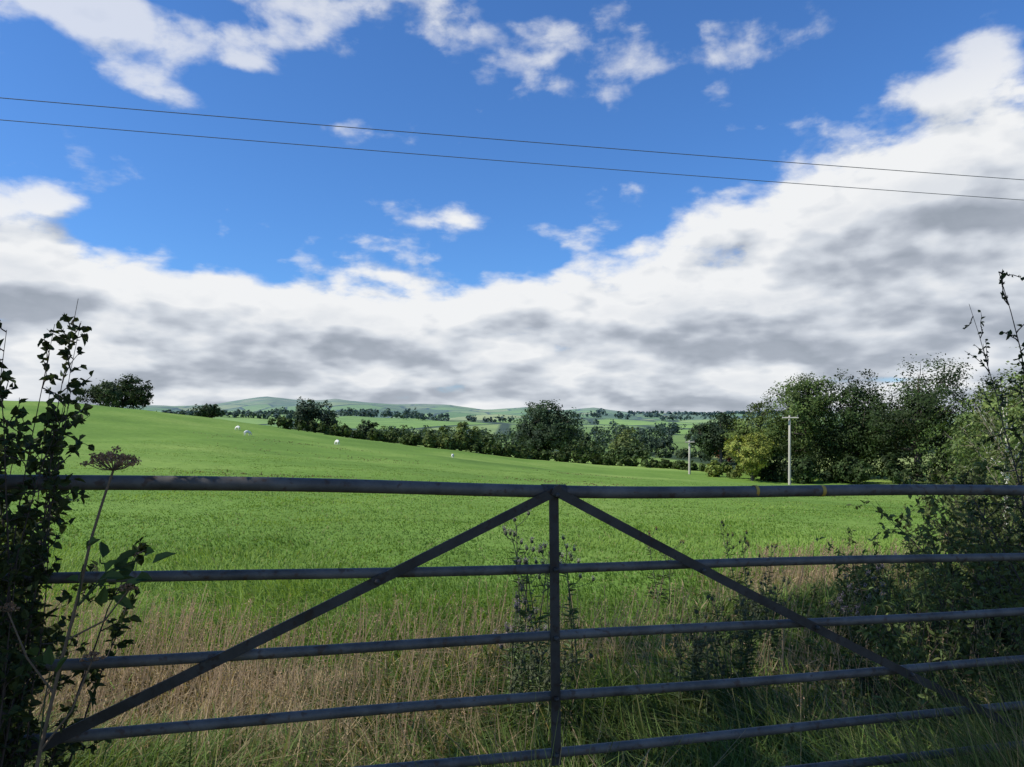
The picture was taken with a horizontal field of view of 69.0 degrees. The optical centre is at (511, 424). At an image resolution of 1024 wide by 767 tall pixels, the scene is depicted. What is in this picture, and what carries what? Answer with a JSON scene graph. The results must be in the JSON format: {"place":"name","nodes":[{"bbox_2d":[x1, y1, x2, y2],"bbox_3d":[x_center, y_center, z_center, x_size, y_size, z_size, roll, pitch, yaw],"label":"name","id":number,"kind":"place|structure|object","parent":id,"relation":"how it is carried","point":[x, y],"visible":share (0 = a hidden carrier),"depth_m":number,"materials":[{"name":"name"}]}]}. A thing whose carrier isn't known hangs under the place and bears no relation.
{"place":"outdoors","nodes":[
{"label":"outdoors","id":0,"kind":"place"},
{"bbox_2d":[0,397,1023,764],"bbox_3d":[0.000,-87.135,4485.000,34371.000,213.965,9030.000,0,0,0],"label":"ground terrain","id":1,"kind":"structure","parent":0,"point":[128,429],"depth_m":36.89,"materials":[{"name":"green plant"}]},
{"bbox_2d":[0,301,104,766],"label":"blackthorn shrub","id":2,"kind":"object","parent":1,"relation":"on","point":[16,672],"visible":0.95,"depth_m":1.49,"materials":[{"name":"green plant"}]},
{"bbox_2d":[0,368,149,766],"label":"elder shrub","id":3,"kind":"object","parent":1,"relation":"on","point":[54,752],"visible":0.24,"depth_m":2.02,"materials":[{"name":"green plant"}]},
{"bbox_2d":[0,445,175,766],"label":"dried hogweed","id":4,"kind":"object","parent":1,"relation":"on","point":[123,566],"visible":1,"depth_m":1.40,"materials":[{"name":"brown plant"}]},
{"bbox_2d":[74,373,153,409],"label":"oak tree","id":5,"kind":"object","parent":1,"relation":"on","point":[107,393],"visible":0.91,"depth_m":128.00,"materials":[{"name":"green plant"}]},
{"bbox_2d":[190,403,223,417],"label":"hawthorn tree","id":6,"kind":"object","parent":1,"relation":"on","point":[208,411],"visible":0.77,"depth_m":139.00,"materials":[{"name":"green plant"}]},
{"bbox_2d":[290,396,340,432],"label":"oak tree","id":7,"kind":"object","parent":1,"relation":"on","point":[309,412],"visible":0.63,"depth_m":188.73,"materials":[{"name":"green plant"}]},
{"bbox_2d":[356,419,378,440],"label":"ash tree","id":8,"kind":"object","parent":1,"relation":"on","point":[363,427],"visible":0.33,"depth_m":204.55,"materials":[{"name":"green plant"}]},
{"bbox_2d":[267,416,733,472],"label":"field hedgerow","id":9,"kind":"object","parent":1,"relation":"on","point":[463,441],"visible":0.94,"depth_m":124.30,"materials":[{"name":"green plant"}]},
{"bbox_2d":[11,533,1023,766],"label":"seeding grass stalks","id":10,"kind":"object","parent":1,"relation":"on","point":[360,628],"visible":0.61,"depth_m":4.12,"materials":[{"name":"beige plant"}]},
{"bbox_2d":[490,598,546,720],"bbox_3d":[0.018,1.180,3.597,0.283,0.707,0.340,0,0,-34],"label":"thistle plant","id":11,"kind":"object","parent":1,"relation":"on","point":[514,648],"visible":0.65,"depth_m":3.56,"materials":[{"name":"green plant"}]},
{"bbox_2d":[24,548,1023,766],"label":"rough grass margin","id":12,"kind":"object","parent":1,"relation":"on","point":[642,717],"visible":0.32,"depth_m":3.44,"materials":[{"name":"green plant"}]},
{"bbox_2d":[502,510,549,690],"bbox_3d":[0.103,0.990,3.968,0.374,1.108,0.234,0,0,-31],"label":"thistle plant","id":13,"kind":"object","parent":1,"relation":"on","point":[523,613],"visible":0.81,"depth_m":3.96,"materials":[{"name":"green plant"}]},
{"bbox_2d":[508,399,585,457],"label":"oak tree","id":14,"kind":"object","parent":1,"relation":"on","point":[550,432],"visible":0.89,"depth_m":161.56,"materials":[{"name":"green plant"}]},
{"bbox_2d":[500,642,593,762],"bbox_3d":[0.170,1.235,3.306,0.342,0.580,0.456,0,0,42],"label":"nettle plant","id":15,"kind":"object","parent":1,"relation":"on","point":[532,667],"visible":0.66,"depth_m":3.27,"materials":[{"name":"green plant"}]},
{"bbox_2d":[156,406,949,458],"bbox_3d":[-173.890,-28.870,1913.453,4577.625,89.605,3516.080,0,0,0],"label":"distant tree belts","id":16,"kind":"object","parent":1,"relation":"on","point":[651,444],"visible":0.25,"depth_m":466.04,"materials":[{"name":"green plant"}]},
{"bbox_2d":[540,535,595,672],"bbox_3d":[0.296,1.092,4.363,0.379,0.932,0.264,0,0,-20],"label":"thistle plant","id":17,"kind":"object","parent":1,"relation":"on","point":[569,597],"visible":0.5,"depth_m":4.35,"materials":[{"name":"green plant"}]},
{"bbox_2d":[574,432,602,454],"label":"ash tree","id":18,"kind":"object","parent":1,"relation":"on","point":[586,437],"visible":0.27,"depth_m":213.44,"materials":[{"name":"green plant"}]},
{"bbox_2d":[608,427,642,450],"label":"ash tree","id":19,"kind":"object","parent":1,"relation":"on","point":[625,440],"visible":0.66,"depth_m":198.57,"materials":[{"name":"green plant"}]},
{"bbox_2d":[645,526,684,607],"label":"dock plant","id":20,"kind":"object","parent":1,"relation":"on","point":[659,582],"visible":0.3,"depth_m":6.80,"materials":[{"name":"green plant"}]},
{"bbox_2d":[685,440,694,473],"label":"utility pole","id":21,"kind":"object","parent":1,"relation":"on","point":[689,460],"visible":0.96,"depth_m":114.87,"materials":[{"name":"grey wood"}]},
{"bbox_2d":[666,606,726,735],"bbox_3d":[0.848,1.192,3.492,0.290,0.688,0.340,0,0,0],"label":"nettle plant","id":22,"kind":"object","parent":1,"relation":"on","point":[699,645],"visible":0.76,"depth_m":3.44,"materials":[{"name":"green plant"}]},
{"bbox_2d":[382,620,1023,766],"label":"verge grass","id":23,"kind":"structure","parent":1,"relation":"on","point":[988,761],"depth_m":2.18,"materials":[{"name":"green plant"}]},
{"bbox_2d":[684,412,740,464],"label":"oak tree","id":24,"kind":"object","parent":1,"relation":"on","point":[711,439],"visible":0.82,"depth_m":149.81,"materials":[{"name":"green plant"}]},
{"bbox_2d":[714,452,734,462],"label":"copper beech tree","id":25,"kind":"object","parent":1,"relation":"on","point":[729,459],"visible":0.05,"depth_m":159.91,"materials":[{"name":"brown plant"}]},
{"bbox_2d":[699,594,774,705],"bbox_3d":[1.159,1.196,3.867,0.354,0.696,0.357,0,0,-29],"label":"nettle plant","id":26,"kind":"object","parent":1,"relation":"on","point":[740,666],"visible":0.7,"depth_m":3.83,"materials":[{"name":"green plant"}]},
{"bbox_2d":[720,520,778,620],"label":"dock plant","id":27,"kind":"object","parent":1,"relation":"on","point":[748,545],"visible":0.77,"depth_m":5.96,"materials":[{"name":"green plant"}]},
{"bbox_2d":[722,428,778,480],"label":"hazel tree","id":28,"kind":"object","parent":1,"relation":"on","point":[756,450],"visible":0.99,"depth_m":104.17,"materials":[{"name":"green plant"}]},
{"bbox_2d":[721,396,787,474],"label":"lime tree","id":29,"kind":"object","parent":1,"relation":"on","point":[742,428],"visible":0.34,"depth_m":114.94,"materials":[{"name":"green plant"}]},
{"bbox_2d":[727,570,791,675],"bbox_3d":[1.521,1.228,4.567,0.402,0.696,0.356,0,0,27],"label":"nettle plant","id":30,"kind":"object","parent":1,"relation":"on","point":[750,611],"visible":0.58,"depth_m":4.54,"materials":[{"name":"green plant"}]},
{"bbox_2d":[782,415,798,484],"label":"utility pole","id":31,"kind":"object","parent":1,"relation":"on","point":[789,450],"visible":0.98,"depth_m":83.88,"materials":[{"name":"grey wood"}]},
{"bbox_2d":[752,373,854,479],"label":"oak tree","id":32,"kind":"object","parent":1,"relation":"on","point":[805,430],"visible":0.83,"depth_m":110.11,"materials":[{"name":"green plant"}]},
{"bbox_2d":[705,449,987,484],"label":"woodland undergrowth","id":33,"kind":"object","parent":1,"relation":"on","point":[805,468],"visible":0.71,"depth_m":102.87,"materials":[{"name":"green plant"}]},
{"bbox_2d":[811,368,909,477],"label":"oak tree","id":34,"kind":"object","parent":1,"relation":"on","point":[854,439],"visible":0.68,"depth_m":108.96,"materials":[{"name":"green plant"}]},
{"bbox_2d":[829,551,897,697],"bbox_3d":[2.013,1.149,4.249,0.367,0.863,0.283,0,0,-34],"label":"thistle plant","id":35,"kind":"object","parent":1,"relation":"on","point":[854,628],"visible":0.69,"depth_m":4.22,"materials":[{"name":"green plant"}]},
{"bbox_2d":[774,503,1023,752],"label":"nettle patch","id":36,"kind":"object","parent":1,"relation":"on","point":[893,630],"visible":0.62,"depth_m":3.94,"materials":[{"name":"green plant"}]},
{"bbox_2d":[859,352,986,480],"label":"oak tree","id":37,"kind":"object","parent":1,"relation":"on","point":[921,402],"visible":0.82,"depth_m":103.25,"materials":[{"name":"green plant"}]},
{"bbox_2d":[846,450,1023,666],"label":"hedge bank shrub","id":38,"kind":"object","parent":1,"relation":"on","point":[957,512],"visible":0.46,"depth_m":4.97,"materials":[{"name":"green plant"}]},
{"bbox_2d":[911,397,1018,484],"bbox_3d":[23.660,0.947,35.264,6.500,5.617,7.722,0,0,-34],"label":"hawthorn tree","id":39,"kind":"object","parent":1,"relation":"on","point":[946,428],"visible":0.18,"depth_m":36.32,"materials":[{"name":"green plant"}]},
{"bbox_2d":[914,502,1023,743],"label":"bramble","id":40,"kind":"object","parent":1,"relation":"on","point":[1019,620],"visible":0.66,"depth_m":3.20,"materials":[{"name":"green plant"}]},
{"bbox_2d":[934,382,1023,509],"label":"hawthorn tree","id":41,"kind":"object","parent":1,"relation":"on","point":[970,451],"visible":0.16,"depth_m":25.38,"materials":[{"name":"green plant"}]},
{"bbox_2d":[943,372,1020,476],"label":"ash tree","id":42,"kind":"object","parent":1,"relation":"on","point":[980,399],"visible":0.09,"depth_m":99.84,"materials":[{"name":"green plant"}]},
{"bbox_2d":[941,363,1023,529],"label":"birch tree","id":43,"kind":"object","parent":1,"relation":"on","point":[1019,409],"visible":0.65,"depth_m":14.48,"materials":[{"name":"green plant"}]},
{"bbox_2d":[956,269,1023,634],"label":"hawthorn shrub","id":44,"kind":"object","parent":1,"relation":"on","point":[1010,381],"visible":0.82,"depth_m":3.33,"materials":[{"name":"green plant"}]},
{"bbox_2d":[956,381,1023,551],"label":"elder shrub","id":45,"kind":"object","parent":1,"relation":"on","point":[1010,465],"visible":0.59,"depth_m":8.82,"materials":[{"name":"green plant"}]},
{"bbox_2d":[967,347,1023,467],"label":"birch tree","id":46,"kind":"object","parent":1,"relation":"on","point":[1000,410],"visible":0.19,"depth_m":15.76,"materials":[{"name":"green plant"}]},
{"bbox_3d":[-1.908,0.892,1.331,0.172,1.510,0.166,0,0,0],"label":"gate post","id":47,"kind":"object","parent":1,"relation":"on","visible":0},
{"bbox_2d":[0,474,1023,766],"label":"field gate","id":48,"kind":"structure","parent":47,"relation":"attached to","point":[204,662],"depth_m":1.92,"materials":[{"name":"metal"}]},
{"bbox_3d":[-32.300,-2.725,10.911,2.220,8.710,0.501,0,0,0],"label":"utility pole","id":49,"kind":"object","parent":1,"relation":"on","visible":0},
{"bbox_2d":[0,97,1023,199],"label":"overhead power line","id":50,"kind":"object","parent":49,"relation":"attached to","point":[489,138],"visible":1,"depth_m":17.66,"materials":[{"name":"black metal"}]},
{"bbox_2d":[0,0,1023,413],"label":"sky","id":51,"kind":"structure","parent":0,"point":[205,270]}
]}

